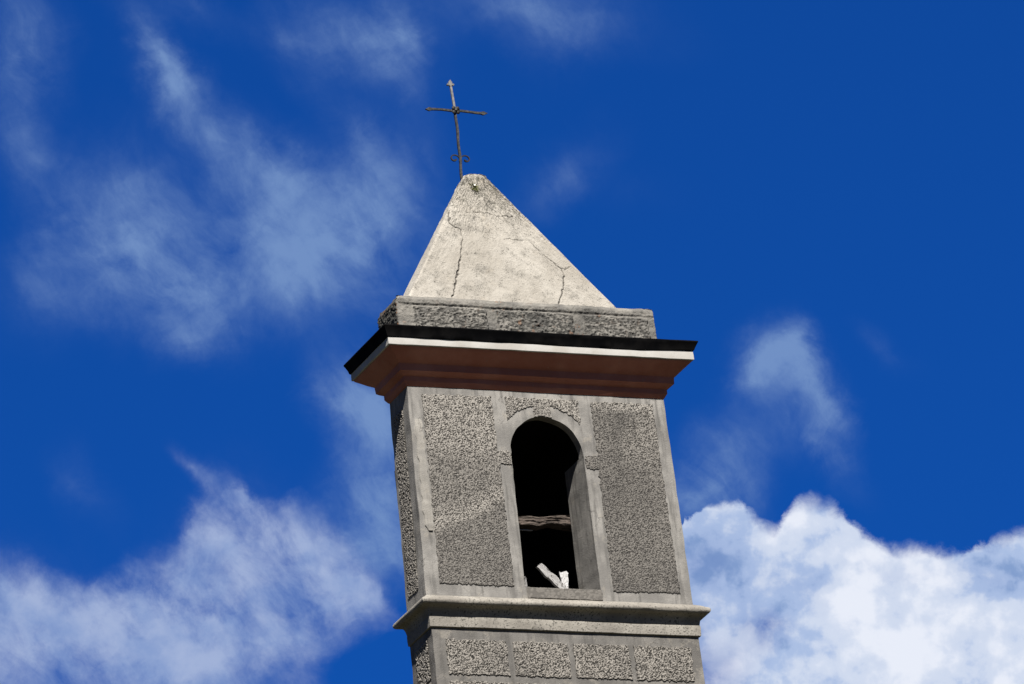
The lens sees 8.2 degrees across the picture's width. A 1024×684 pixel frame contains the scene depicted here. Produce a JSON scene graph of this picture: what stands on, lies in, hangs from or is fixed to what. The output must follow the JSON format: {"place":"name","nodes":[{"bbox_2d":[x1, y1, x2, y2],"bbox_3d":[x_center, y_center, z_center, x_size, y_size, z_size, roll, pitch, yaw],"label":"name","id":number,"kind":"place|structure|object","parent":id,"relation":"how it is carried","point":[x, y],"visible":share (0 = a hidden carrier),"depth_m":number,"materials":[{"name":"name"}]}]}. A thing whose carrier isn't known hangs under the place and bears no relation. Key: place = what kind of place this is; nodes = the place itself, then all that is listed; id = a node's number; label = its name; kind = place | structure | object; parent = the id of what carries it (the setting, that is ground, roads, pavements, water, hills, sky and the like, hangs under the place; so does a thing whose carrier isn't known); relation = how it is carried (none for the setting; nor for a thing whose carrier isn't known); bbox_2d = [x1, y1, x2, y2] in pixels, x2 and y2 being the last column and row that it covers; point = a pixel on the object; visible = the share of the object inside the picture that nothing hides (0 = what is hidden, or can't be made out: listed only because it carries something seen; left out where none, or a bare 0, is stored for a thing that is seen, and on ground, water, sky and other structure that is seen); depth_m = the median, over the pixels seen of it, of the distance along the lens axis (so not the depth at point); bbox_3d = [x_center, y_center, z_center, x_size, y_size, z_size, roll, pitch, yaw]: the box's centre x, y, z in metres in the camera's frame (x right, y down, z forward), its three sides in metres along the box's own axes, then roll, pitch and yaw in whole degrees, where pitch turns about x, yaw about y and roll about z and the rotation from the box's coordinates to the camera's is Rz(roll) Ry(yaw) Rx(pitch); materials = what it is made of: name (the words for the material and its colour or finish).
{"place":"outdoors","nodes":[
{"label":"outdoors","id":0,"kind":"place"},
{"bbox_2d":[0,0,1023,683],"label":"sky","id":1,"kind":"structure","parent":0,"point":[208,208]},
{"bbox_3d":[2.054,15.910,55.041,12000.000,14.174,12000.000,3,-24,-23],"label":"ground","id":2,"kind":"structure","parent":0,"visible":0},
{"bbox_2d":[344,174,710,683],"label":"bell tower","id":3,"kind":"structure","parent":2,"relation":"on","point":[509,361],"depth_m":60.97,"materials":[{"name":"grey paint"}]},
{"bbox_2d":[425,80,486,180],"bbox_3d":[-0.458,-1.823,62.135,0.584,1.000,0.042,3,-24,-23],"label":"iron cross","id":4,"kind":"object","parent":3,"relation":"attached to","point":[455,110],"visible":1,"depth_m":62.16,"materials":[{"name":"grey metal"}]},
{"bbox_2d":[470,183,477,190],"bbox_3d":[-0.326,-1.335,61.888,0.117,0.093,0.031,3,-24,-23],"label":"weed tuft","id":5,"kind":"object","parent":3,"relation":"on","point":[475,186],"visible":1,"depth_m":61.89,"materials":[{"name":"green plant"}]},
{"bbox_2d":[518,515,571,531],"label":"wooden beam","id":6,"kind":"structure","parent":3,"relation":"on","point":[559,522],"depth_m":61.27,"materials":[{"name":"brown wood"}]},
{"bbox_2d":[536,563,566,588],"bbox_3d":[0.383,2.045,60.782,0.456,0.090,0.029,43,-49,-9],"label":"broken board","id":7,"kind":"object","parent":3,"relation":"on","point":[552,578],"visible":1,"depth_m":60.76,"materials":[{"name":"white wood"}]},
{"bbox_2d":[559,571,568,588],"bbox_3d":[0.444,2.076,60.824,0.079,0.261,0.030,0,-14,-12],"label":"broken board","id":8,"kind":"object","parent":3,"relation":"on","point":[564,577],"visible":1,"depth_m":60.83,"materials":[{"name":"white wood"}]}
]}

